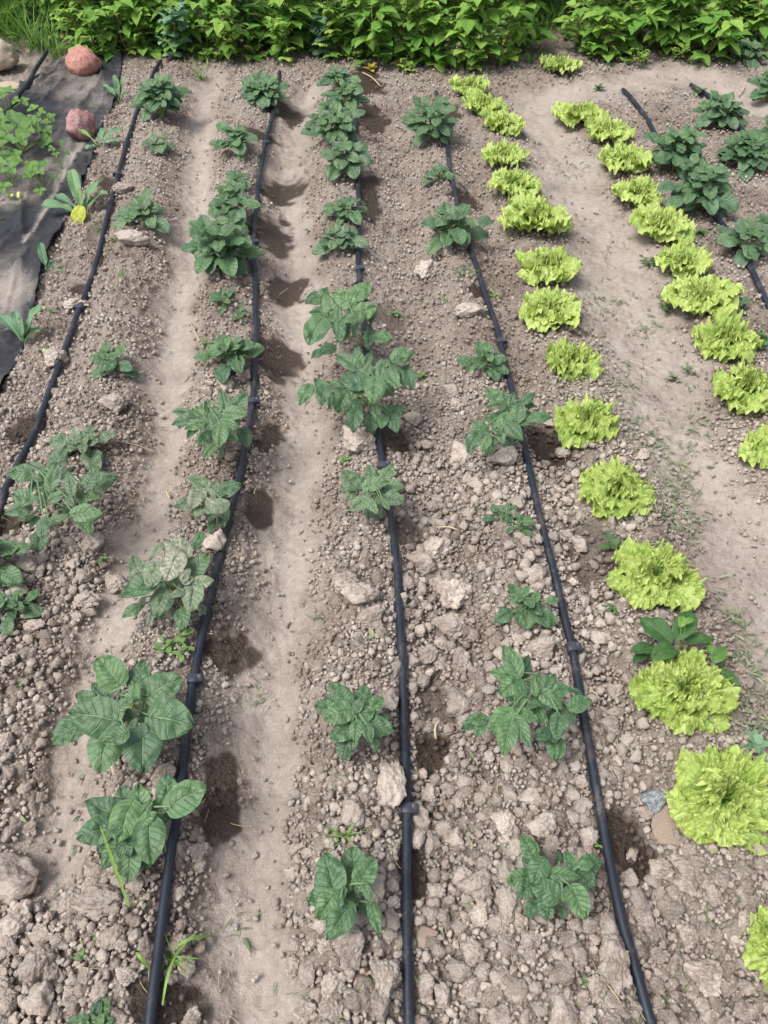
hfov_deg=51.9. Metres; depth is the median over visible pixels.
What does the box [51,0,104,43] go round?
raspberry cane
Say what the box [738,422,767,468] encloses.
lettuce
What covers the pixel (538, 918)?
soil clod
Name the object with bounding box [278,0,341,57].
raspberry cane
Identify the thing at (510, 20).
leafy bush
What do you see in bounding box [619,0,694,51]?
raspberry cane
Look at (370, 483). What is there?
potato plant
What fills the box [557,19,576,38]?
creeping plant
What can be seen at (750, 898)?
soil clod
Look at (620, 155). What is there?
lettuce
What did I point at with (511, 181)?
lettuce
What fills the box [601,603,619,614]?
weed
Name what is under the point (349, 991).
soil clod
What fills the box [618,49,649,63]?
creeping plant
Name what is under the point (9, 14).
grass tuft
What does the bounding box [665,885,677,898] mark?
soil clod
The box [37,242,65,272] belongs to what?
kohlrabi plant
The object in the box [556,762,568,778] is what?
soil clod
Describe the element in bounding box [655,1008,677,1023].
soil clod
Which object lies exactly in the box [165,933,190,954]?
soil clod
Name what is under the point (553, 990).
soil clod
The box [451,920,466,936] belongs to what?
soil clod
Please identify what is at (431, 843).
soil clod
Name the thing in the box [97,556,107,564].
weed
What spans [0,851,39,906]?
soil clod
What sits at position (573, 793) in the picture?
soil clod
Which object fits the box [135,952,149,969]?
long grass
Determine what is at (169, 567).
potato plant
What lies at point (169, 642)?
weed
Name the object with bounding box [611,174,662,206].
lettuce
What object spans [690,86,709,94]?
weed
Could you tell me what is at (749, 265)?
drip hose
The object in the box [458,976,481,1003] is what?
soil clod
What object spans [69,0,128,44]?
raspberry cane
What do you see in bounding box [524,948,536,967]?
soil clod
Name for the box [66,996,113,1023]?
potato plant
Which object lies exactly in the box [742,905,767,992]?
lettuce
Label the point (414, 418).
soil clod
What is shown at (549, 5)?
raspberry cane
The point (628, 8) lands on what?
raspberry cane
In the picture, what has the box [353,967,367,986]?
pink stone
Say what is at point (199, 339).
straw stalk
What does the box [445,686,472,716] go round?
soil clod
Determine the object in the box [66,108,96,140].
rock
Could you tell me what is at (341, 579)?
soil clod
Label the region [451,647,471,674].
soil clod
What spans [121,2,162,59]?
raspberry cane
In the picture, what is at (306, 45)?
raspberry cane
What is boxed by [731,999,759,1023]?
soil clod
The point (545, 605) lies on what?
soil clod
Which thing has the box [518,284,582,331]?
lettuce
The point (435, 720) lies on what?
soil clod
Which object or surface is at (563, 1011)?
soil clod
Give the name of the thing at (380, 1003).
soil clod
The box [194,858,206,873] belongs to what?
soil clod
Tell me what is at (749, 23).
raspberry cane
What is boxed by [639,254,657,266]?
weed
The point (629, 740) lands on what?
soil clod
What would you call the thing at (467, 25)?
raspberry cane
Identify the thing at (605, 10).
raspberry cane
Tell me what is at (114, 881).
soil clod
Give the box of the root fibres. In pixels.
[2,64,767,1023]
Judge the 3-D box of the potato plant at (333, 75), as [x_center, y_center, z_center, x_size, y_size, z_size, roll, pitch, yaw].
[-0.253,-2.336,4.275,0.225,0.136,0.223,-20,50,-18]
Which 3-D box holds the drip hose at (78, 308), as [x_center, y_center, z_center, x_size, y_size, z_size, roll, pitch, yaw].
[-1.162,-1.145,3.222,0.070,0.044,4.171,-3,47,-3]
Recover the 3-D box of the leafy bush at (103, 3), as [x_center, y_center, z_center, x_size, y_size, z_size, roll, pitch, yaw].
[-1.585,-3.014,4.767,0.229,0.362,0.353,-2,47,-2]
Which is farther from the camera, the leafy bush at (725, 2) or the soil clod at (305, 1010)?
the leafy bush at (725, 2)
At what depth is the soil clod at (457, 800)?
1.65 m
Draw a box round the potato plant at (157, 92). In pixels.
[130,72,190,121]
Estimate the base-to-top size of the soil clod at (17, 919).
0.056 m
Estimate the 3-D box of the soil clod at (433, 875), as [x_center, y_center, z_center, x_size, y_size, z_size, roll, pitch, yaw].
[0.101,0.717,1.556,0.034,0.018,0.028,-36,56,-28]
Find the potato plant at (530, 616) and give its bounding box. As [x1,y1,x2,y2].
[494,584,558,628]
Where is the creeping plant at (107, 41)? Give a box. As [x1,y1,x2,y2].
[105,38,127,46]
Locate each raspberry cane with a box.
[0,0,27,16]
[2,0,56,21]
[8,0,52,27]
[27,0,81,25]
[28,0,70,31]
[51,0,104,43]
[61,8,124,55]
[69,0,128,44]
[73,6,118,54]
[94,0,163,61]
[117,0,161,54]
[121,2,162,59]
[145,0,201,52]
[151,6,212,56]
[161,0,219,28]
[179,0,223,57]
[191,0,242,51]
[192,3,263,61]
[198,0,269,45]
[236,0,279,49]
[248,0,314,58]
[256,0,312,56]
[268,3,314,51]
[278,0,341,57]
[306,0,337,37]
[325,0,366,54]
[332,7,401,57]
[334,0,397,54]
[342,1,397,67]
[360,0,429,56]
[363,0,419,65]
[376,0,443,67]
[398,8,451,73]
[415,0,467,16]
[417,16,482,67]
[419,0,458,16]
[436,2,495,62]
[443,12,501,70]
[445,8,490,71]
[459,0,514,70]
[481,0,534,66]
[491,7,557,52]
[493,0,549,15]
[494,0,553,47]
[523,0,546,16]
[543,0,591,15]
[552,0,619,51]
[570,0,618,16]
[571,0,601,22]
[580,0,629,54]
[581,11,637,61]
[585,0,655,51]
[604,0,628,5]
[609,9,667,54]
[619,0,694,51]
[620,0,653,11]
[640,0,701,52]
[641,6,693,49]
[648,3,699,54]
[680,2,736,51]
[685,0,726,9]
[687,15,752,65]
[689,0,756,48]
[715,0,754,35]
[732,0,767,49]
[738,0,767,48]
[744,5,764,35]
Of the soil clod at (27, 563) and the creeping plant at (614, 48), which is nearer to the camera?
the soil clod at (27, 563)
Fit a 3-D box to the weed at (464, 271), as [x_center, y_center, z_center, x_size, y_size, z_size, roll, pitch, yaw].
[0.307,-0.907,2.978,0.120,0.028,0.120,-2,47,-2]
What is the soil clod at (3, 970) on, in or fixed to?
on the ground at (250, 650)
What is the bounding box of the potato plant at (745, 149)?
[715,130,767,182]
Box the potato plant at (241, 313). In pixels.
[230,303,246,325]
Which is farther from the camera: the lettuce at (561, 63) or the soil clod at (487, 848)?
the lettuce at (561, 63)
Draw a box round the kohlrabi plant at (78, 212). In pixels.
[41,169,107,224]
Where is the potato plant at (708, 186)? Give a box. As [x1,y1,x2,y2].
[657,153,738,216]
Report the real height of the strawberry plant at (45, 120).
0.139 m
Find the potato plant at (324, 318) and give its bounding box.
[303,281,391,358]
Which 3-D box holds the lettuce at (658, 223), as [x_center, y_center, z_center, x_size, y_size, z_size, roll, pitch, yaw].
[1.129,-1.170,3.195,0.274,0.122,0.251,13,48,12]
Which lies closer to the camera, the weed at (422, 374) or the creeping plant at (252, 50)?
the weed at (422, 374)
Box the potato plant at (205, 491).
[173,475,241,533]
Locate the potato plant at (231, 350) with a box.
[194,335,263,383]
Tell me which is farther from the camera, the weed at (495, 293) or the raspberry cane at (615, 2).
the raspberry cane at (615, 2)
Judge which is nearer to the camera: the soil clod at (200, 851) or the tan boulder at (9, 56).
the soil clod at (200, 851)
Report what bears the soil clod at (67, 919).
on the ground at (250, 650)
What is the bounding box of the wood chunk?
[414,924,437,950]
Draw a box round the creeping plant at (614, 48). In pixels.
[604,45,621,60]
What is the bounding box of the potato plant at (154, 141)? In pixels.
[141,131,175,154]
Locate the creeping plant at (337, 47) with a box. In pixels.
[322,39,343,51]
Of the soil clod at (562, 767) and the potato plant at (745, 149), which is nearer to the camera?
the soil clod at (562, 767)
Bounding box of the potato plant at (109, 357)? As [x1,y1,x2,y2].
[90,341,138,378]
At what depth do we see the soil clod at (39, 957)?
1.40 m
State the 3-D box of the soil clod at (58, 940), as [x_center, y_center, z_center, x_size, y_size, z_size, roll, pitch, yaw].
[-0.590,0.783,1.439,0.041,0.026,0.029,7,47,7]
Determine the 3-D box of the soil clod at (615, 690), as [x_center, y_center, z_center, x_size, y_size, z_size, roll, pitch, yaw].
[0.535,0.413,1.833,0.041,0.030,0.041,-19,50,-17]
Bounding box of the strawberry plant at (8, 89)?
[0,86,29,110]
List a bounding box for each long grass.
[100,826,129,906]
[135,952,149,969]
[162,950,177,1004]
[178,935,211,946]
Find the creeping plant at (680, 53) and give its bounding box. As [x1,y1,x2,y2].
[659,45,690,58]
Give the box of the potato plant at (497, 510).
[482,502,520,522]
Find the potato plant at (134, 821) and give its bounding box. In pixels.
[76,773,206,882]
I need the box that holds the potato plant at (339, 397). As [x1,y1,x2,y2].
[297,346,415,433]
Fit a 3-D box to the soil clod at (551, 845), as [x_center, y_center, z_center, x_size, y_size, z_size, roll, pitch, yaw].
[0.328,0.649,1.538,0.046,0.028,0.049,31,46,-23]
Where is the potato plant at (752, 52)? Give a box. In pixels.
[728,37,767,69]
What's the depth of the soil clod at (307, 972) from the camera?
1.40 m
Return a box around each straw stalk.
[117,441,157,453]
[190,322,223,390]
[434,719,440,738]
[436,526,457,529]
[626,359,662,378]
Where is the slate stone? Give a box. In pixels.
[639,790,666,814]
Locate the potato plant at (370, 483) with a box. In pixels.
[340,464,403,519]
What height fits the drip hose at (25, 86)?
0.033 m
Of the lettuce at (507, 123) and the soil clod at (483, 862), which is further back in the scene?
the lettuce at (507, 123)
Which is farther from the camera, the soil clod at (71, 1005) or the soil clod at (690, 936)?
the soil clod at (690, 936)
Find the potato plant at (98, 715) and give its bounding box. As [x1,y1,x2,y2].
[52,655,193,773]
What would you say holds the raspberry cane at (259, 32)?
on the ground at (250, 650)
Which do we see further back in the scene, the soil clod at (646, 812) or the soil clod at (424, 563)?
the soil clod at (424, 563)
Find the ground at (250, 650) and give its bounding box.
[0,0,767,1023]
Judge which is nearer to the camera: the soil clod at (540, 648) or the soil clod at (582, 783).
the soil clod at (582, 783)
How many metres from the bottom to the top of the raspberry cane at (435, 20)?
0.318 m
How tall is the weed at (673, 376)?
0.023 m
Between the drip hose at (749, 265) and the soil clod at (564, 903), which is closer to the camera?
the soil clod at (564, 903)
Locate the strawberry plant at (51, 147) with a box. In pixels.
[43,140,70,168]
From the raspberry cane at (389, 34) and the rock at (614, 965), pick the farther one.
the raspberry cane at (389, 34)
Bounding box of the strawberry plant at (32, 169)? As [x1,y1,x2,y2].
[22,161,58,195]
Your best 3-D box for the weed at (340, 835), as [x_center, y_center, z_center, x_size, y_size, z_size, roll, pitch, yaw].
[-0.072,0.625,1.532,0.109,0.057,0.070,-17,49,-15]
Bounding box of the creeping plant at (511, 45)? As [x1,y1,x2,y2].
[498,44,522,64]
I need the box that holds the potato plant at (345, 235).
[311,222,368,254]
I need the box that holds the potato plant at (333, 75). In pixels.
[317,66,360,87]
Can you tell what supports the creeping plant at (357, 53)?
on the ground at (250, 650)
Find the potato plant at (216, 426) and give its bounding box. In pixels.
[172,390,251,461]
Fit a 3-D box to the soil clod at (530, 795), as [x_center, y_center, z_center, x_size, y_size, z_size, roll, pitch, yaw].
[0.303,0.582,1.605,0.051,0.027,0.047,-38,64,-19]
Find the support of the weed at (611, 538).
on the ground at (250, 650)
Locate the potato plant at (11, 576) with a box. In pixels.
[0,539,32,586]
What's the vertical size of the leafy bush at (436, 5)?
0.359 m
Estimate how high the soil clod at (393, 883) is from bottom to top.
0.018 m
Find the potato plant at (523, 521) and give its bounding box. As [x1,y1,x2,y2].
[501,513,536,537]
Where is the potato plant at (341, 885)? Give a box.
[307,846,381,940]
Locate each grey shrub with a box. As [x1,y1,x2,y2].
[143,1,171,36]
[156,1,192,56]
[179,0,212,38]
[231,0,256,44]
[305,4,336,54]
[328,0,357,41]
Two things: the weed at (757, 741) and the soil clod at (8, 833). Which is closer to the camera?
the soil clod at (8, 833)
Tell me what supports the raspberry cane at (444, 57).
on the ground at (250, 650)
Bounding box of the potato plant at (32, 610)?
[0,589,43,637]
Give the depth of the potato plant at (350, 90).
4.01 m
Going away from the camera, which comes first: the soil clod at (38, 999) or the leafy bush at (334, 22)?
the soil clod at (38, 999)
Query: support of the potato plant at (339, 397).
on the ground at (250, 650)
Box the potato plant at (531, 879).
[507,834,601,920]
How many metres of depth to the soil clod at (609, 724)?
1.74 m
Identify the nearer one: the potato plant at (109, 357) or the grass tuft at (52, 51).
the potato plant at (109, 357)
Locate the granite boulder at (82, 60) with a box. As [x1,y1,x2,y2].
[65,45,101,75]
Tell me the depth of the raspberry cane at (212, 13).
4.62 m
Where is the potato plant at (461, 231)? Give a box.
[421,201,492,254]
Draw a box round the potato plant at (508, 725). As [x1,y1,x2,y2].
[461,645,591,760]
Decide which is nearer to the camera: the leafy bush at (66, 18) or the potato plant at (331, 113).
the potato plant at (331, 113)
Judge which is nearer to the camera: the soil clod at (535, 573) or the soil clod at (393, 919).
the soil clod at (393, 919)
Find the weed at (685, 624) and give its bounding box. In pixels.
[630,610,739,686]
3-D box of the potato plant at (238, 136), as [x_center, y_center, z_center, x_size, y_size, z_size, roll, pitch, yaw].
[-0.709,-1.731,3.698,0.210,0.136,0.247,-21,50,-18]
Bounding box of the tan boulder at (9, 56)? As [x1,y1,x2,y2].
[0,39,19,70]
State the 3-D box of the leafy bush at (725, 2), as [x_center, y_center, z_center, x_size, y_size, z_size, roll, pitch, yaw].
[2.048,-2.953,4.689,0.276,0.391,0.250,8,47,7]
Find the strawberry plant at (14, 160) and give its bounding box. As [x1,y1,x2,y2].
[0,140,37,198]
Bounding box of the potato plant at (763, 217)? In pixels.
[755,213,767,223]
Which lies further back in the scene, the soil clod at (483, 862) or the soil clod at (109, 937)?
the soil clod at (483, 862)
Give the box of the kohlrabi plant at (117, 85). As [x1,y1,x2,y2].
[102,74,128,100]
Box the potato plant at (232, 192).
[208,179,260,222]
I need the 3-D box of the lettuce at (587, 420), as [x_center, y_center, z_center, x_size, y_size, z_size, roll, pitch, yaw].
[0.614,-0.283,2.385,0.206,0.118,0.208,-2,47,-2]
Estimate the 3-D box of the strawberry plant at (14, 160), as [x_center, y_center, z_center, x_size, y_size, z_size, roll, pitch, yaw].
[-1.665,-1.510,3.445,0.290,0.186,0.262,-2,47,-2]
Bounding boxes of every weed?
[46,307,58,313]
[73,936,95,960]
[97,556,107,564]
[147,931,200,975]
[153,628,194,662]
[184,61,215,79]
[200,336,212,346]
[322,817,375,851]
[339,454,350,462]
[364,628,379,638]
[388,310,402,316]
[416,371,427,376]
[450,261,478,278]
[489,290,499,299]
[517,46,545,62]
[578,974,587,989]
[592,83,606,89]
[598,531,621,548]
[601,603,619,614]
[630,610,739,686]
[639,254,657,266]
[656,296,672,312]
[664,371,681,381]
[680,362,698,375]
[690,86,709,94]
[696,226,707,238]
[705,904,716,932]
[720,655,735,665]
[725,604,746,626]
[742,728,767,761]
[759,327,767,348]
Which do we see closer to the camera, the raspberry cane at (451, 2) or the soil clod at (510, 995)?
the soil clod at (510, 995)
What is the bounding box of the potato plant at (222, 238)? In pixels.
[181,205,262,276]
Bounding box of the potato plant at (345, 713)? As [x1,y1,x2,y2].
[314,681,392,760]
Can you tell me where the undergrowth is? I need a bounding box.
[0,0,761,53]
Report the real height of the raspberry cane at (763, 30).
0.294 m
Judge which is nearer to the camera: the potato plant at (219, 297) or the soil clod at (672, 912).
the soil clod at (672, 912)
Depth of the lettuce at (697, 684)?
1.73 m
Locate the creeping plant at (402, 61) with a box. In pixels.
[392,55,417,71]
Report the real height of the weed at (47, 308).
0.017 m
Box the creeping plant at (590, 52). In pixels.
[581,42,600,55]
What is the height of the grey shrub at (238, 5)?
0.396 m
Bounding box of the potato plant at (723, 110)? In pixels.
[691,90,749,129]
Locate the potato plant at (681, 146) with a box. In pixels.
[644,125,707,179]
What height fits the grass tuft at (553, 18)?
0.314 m
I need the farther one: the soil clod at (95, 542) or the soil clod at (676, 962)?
the soil clod at (95, 542)
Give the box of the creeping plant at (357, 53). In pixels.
[343,46,365,59]
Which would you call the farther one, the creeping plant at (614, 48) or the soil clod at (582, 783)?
the creeping plant at (614, 48)
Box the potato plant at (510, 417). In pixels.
[466,387,551,457]
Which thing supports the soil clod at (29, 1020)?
on the ground at (250, 650)
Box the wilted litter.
[19,46,767,1023]
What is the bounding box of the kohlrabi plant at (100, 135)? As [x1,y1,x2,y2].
[77,127,120,148]
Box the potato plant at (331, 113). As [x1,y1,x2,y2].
[301,98,365,144]
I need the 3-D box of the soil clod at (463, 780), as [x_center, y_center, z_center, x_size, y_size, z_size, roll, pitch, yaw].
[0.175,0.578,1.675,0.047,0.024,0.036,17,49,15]
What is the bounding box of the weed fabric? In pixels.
[0,43,123,382]
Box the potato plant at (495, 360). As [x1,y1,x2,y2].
[456,341,508,380]
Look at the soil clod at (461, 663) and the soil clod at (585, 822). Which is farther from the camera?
the soil clod at (461, 663)
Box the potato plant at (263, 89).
[240,71,289,109]
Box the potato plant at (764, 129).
[746,115,767,139]
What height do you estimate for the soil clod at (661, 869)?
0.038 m
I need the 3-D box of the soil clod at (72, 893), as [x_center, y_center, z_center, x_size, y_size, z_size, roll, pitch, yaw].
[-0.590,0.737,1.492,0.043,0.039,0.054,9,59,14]
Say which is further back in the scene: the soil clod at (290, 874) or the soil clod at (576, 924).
the soil clod at (290, 874)
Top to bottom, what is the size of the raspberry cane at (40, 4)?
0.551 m
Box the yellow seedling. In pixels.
[362,62,376,71]
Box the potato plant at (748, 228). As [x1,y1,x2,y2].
[716,215,767,268]
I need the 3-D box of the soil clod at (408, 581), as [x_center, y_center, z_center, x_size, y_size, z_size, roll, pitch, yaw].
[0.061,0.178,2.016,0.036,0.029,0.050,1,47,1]
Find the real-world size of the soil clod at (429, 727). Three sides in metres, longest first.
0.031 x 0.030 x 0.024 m
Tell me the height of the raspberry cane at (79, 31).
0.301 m
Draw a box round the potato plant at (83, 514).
[4,445,117,552]
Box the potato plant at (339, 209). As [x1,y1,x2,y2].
[322,195,367,224]
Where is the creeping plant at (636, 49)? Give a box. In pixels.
[630,45,649,60]
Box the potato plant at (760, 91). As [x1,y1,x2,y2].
[747,68,767,100]
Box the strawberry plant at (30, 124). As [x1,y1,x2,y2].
[0,110,52,162]
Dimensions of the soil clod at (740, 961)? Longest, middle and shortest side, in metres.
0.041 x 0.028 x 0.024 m
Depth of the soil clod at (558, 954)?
1.40 m
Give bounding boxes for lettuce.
[449,74,489,98]
[460,87,508,114]
[478,106,525,137]
[480,137,529,167]
[487,163,542,196]
[496,192,573,234]
[513,245,582,285]
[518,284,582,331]
[539,52,582,73]
[544,335,603,382]
[551,99,609,127]
[553,390,619,448]
[578,454,656,523]
[584,113,635,143]
[596,138,653,174]
[605,536,706,611]
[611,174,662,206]
[627,647,740,735]
[628,203,696,246]
[654,236,712,279]
[661,269,744,315]
[664,744,767,855]
[691,306,763,364]
[711,360,767,414]
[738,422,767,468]
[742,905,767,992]
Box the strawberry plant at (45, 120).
[25,104,55,133]
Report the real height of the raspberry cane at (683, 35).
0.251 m
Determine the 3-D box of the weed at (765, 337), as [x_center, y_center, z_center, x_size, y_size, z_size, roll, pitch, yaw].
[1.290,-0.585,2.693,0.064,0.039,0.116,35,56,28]
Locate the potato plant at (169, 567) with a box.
[121,532,213,631]
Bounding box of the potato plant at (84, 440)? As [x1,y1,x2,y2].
[49,424,116,470]
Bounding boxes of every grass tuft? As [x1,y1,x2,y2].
[0,0,35,41]
[0,0,66,56]
[0,2,19,21]
[0,2,33,39]
[7,0,83,61]
[20,0,77,30]
[178,50,210,66]
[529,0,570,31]
[543,0,581,22]
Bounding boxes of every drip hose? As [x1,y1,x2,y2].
[0,59,161,521]
[3,27,55,114]
[144,70,280,1023]
[354,118,417,1023]
[434,90,656,1023]
[621,88,767,309]
[689,83,745,130]
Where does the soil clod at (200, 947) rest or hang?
on the ground at (250, 650)
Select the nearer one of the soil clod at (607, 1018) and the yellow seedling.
the soil clod at (607, 1018)
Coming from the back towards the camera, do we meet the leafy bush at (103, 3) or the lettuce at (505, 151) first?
the leafy bush at (103, 3)
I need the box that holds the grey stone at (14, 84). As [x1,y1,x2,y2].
[0,81,18,92]
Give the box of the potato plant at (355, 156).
[320,140,374,180]
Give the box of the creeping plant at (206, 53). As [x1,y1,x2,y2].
[198,47,214,60]
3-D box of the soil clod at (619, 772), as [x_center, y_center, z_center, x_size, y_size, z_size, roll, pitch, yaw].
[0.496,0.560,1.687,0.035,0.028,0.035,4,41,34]
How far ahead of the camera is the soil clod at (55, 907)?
1.49 m
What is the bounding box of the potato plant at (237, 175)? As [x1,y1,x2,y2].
[225,169,250,188]
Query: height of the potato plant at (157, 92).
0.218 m
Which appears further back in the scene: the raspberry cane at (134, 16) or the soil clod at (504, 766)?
the raspberry cane at (134, 16)
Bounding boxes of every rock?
[66,108,96,140]
[597,933,632,998]
[651,810,681,845]
[683,958,723,997]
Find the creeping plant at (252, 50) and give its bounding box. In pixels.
[241,40,268,57]
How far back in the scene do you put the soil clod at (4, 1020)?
1.35 m
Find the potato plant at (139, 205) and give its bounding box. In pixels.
[112,189,169,233]
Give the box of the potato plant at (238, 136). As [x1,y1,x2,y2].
[209,121,258,160]
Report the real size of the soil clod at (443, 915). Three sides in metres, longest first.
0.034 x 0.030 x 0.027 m
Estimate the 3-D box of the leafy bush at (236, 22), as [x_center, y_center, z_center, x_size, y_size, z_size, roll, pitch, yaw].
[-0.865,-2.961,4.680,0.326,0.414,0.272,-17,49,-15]
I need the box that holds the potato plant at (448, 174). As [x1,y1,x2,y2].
[421,163,453,184]
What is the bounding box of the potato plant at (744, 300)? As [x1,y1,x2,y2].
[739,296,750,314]
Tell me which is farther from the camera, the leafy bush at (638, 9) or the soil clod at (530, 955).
the leafy bush at (638, 9)
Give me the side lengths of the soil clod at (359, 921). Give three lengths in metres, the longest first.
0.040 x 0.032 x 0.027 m
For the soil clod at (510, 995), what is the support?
on the ground at (250, 650)
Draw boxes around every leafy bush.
[48,0,84,48]
[98,0,133,41]
[124,27,152,54]
[142,0,169,37]
[207,32,244,59]
[212,0,255,48]
[264,16,295,61]
[285,0,316,42]
[308,0,350,57]
[357,6,391,38]
[394,0,434,61]
[411,0,454,64]
[442,0,468,23]
[478,0,527,44]
[572,0,610,43]
[625,0,658,40]
[680,0,711,36]
[697,0,727,16]
[706,0,747,50]
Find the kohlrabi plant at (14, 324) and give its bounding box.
[0,304,43,343]
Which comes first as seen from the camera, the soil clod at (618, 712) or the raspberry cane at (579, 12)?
the soil clod at (618, 712)
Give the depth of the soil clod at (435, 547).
2.10 m
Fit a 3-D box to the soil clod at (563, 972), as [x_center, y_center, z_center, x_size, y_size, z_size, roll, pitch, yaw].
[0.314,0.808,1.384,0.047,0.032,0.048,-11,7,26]
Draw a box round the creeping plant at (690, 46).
[674,39,692,53]
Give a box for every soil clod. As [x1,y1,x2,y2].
[0,653,18,667]
[0,732,14,751]
[0,825,18,843]
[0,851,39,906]
[0,899,33,936]
[0,929,16,946]
[0,962,8,976]
[0,975,18,998]
[0,993,17,1016]
[0,1014,8,1023]
[11,584,28,595]
[16,554,37,573]
[17,943,56,986]
[18,978,54,1018]
[20,1015,35,1023]
[22,619,45,631]
[22,819,36,837]
[28,923,52,943]
[34,564,45,577]
[36,791,48,803]
[41,435,54,443]
[42,346,68,367]
[42,961,63,987]
[49,932,70,949]
[52,897,61,912]
[59,886,80,913]
[62,912,75,924]
[62,985,73,996]
[63,298,89,309]
[63,995,79,1014]
[64,927,78,940]
[66,557,80,568]
[70,610,83,622]
[70,883,122,921]
[72,589,102,608]
[75,567,92,583]
[78,967,94,986]
[80,532,105,553]
[81,607,97,616]
[81,876,100,891]
[84,861,97,875]
[88,979,108,1003]
[98,393,130,412]
[98,923,127,950]
[105,574,128,593]
[110,874,125,889]
[110,1008,132,1023]
[111,182,133,194]
[113,938,127,952]
[114,228,149,246]
[115,966,139,986]
[122,893,136,908]
[125,876,143,896]
[136,934,150,951]
[149,762,175,785]
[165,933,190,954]
[171,885,187,902]
[177,953,195,980]
[180,1005,201,1023]
[187,842,212,861]
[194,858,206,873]
[194,940,205,953]
[200,386,212,394]
[202,528,226,551]
[217,379,234,392]
[224,452,234,461]
[236,369,250,382]
[279,954,300,978]
[283,864,299,881]
[287,938,301,953]
[292,996,316,1023]
[299,954,316,986]
[300,847,313,858]
[305,880,315,896]
[311,919,325,934]
[317,936,333,955]
[318,997,343,1023]
[320,970,346,1002]
[329,850,339,858]
[333,571,358,593]
[334,924,364,971]
[340,582,380,604]
[340,797,365,828]
[342,425,376,452]
[343,988,355,998]
[354,912,362,928]
[355,604,382,629]
[362,873,384,904]
[369,958,402,998]
[371,990,390,1022]
[376,760,406,809]
[378,687,398,710]
[382,927,397,944]
[384,907,399,931]
[386,874,398,892]
[386,895,400,908]
[394,592,407,607]
[401,575,414,590]
[403,411,423,426]
[406,550,436,574]
[412,804,429,830]
[412,827,425,849]
[413,260,441,279]
[416,969,434,1004]
[417,674,429,688]
[418,644,438,663]
[419,905,438,925]
[420,440,433,449]
[420,783,437,801]
[421,601,432,610]
[423,720,433,732]
[424,536,453,560]
[425,832,441,856]
[426,897,440,907]
[427,867,440,883]
[427,883,445,898]
[431,494,443,503]
[431,612,469,639]
[431,717,444,731]
[431,941,447,960]
[432,656,446,670]
[433,577,473,609]
[434,634,447,649]
[434,981,450,1009]
[435,820,452,837]
[436,243,453,256]
[436,907,450,922]
[439,782,456,795]
[442,384,459,398]
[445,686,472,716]
[445,826,463,845]
[445,958,475,982]
[449,441,474,466]
[450,397,461,410]
[450,791,464,807]
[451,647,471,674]
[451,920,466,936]
[452,866,472,885]
[454,302,483,317]
[456,712,469,724]
[456,773,477,788]
[457,869,493,901]
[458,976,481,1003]
[460,938,485,966]
[461,893,474,904]
[466,474,482,487]
[469,900,491,928]
[473,792,485,805]
[474,960,490,980]
[475,812,486,820]
[476,855,493,870]
[480,780,492,793]
[482,683,495,694]
[482,838,496,853]
[483,661,495,671]
[486,445,518,466]
[487,675,499,684]
[487,911,509,936]
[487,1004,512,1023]
[489,965,509,990]
[490,809,519,835]
[493,645,501,660]
[494,882,522,925]
[495,859,515,882]
[498,934,518,956]
[499,637,512,647]
[500,759,511,772]
[502,784,518,805]
[504,988,526,1003]
[505,837,521,862]
[508,493,524,508]
[511,633,525,644]
[513,911,530,928]
[516,853,524,867]
[519,787,543,806]
[519,1007,531,1023]
[521,929,543,950]
[522,565,546,585]
[522,636,555,660]
[523,811,556,839]
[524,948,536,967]
[529,728,535,741]
[531,582,544,590]
[533,1000,548,1017]
[534,913,548,926]
[536,601,550,609]
[543,419,553,426]
[543,833,559,853]
[547,984,560,999]
[548,957,575,986]
[548,992,578,1023]
[549,664,561,676]
[549,946,563,959]
[555,447,570,458]
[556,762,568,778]
[559,930,577,947]
[560,896,569,908]
[561,732,569,739]
[565,784,580,801]
[566,810,579,824]
[566,918,582,934]
[570,535,587,552]
[572,796,593,814]
[572,946,587,965]
[573,774,588,788]
[575,988,591,1006]
[576,847,586,861]
[578,1006,596,1023]
[579,812,590,826]
[579,825,598,847]
[582,917,600,934]
[584,887,595,908]
[586,973,607,1002]
[589,693,599,705]
[590,630,615,645]
[597,715,619,734]
[597,764,609,779]
[598,911,619,935]
[601,1011,617,1023]
[603,988,619,1007]
[604,707,624,718]
[605,683,623,699]
[609,767,623,782]
[613,1001,629,1019]
[619,732,639,750]
[619,868,638,887]
[626,847,637,863]
[628,886,649,910]
[630,907,655,932]
[634,448,649,459]
[635,805,653,819]
[643,874,661,887]
[648,857,675,881]
[649,946,670,962]
[650,886,665,901]
[650,976,663,994]
[652,994,665,1009]
[653,921,666,940]
[653,967,669,981]
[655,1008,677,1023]
[656,901,685,925]
[659,609,669,619]
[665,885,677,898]
[668,950,684,976]
[672,872,697,897]
[673,856,704,876]
[675,971,690,985]
[676,923,701,948]
[682,990,699,1000]
[683,843,697,853]
[688,899,700,911]
[693,995,710,1012]
[698,1009,719,1023]
[704,881,723,906]
[708,996,724,1012]
[712,868,729,885]
[712,926,723,941]
[717,1015,735,1023]
[720,976,732,998]
[730,860,752,877]
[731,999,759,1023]
[736,957,755,972]
[737,910,749,934]
[737,978,755,995]
[740,892,763,909]
[754,856,767,871]
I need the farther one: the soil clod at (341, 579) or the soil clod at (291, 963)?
the soil clod at (341, 579)
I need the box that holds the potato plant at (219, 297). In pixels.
[209,289,235,313]
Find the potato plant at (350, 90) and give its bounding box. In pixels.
[321,78,369,111]

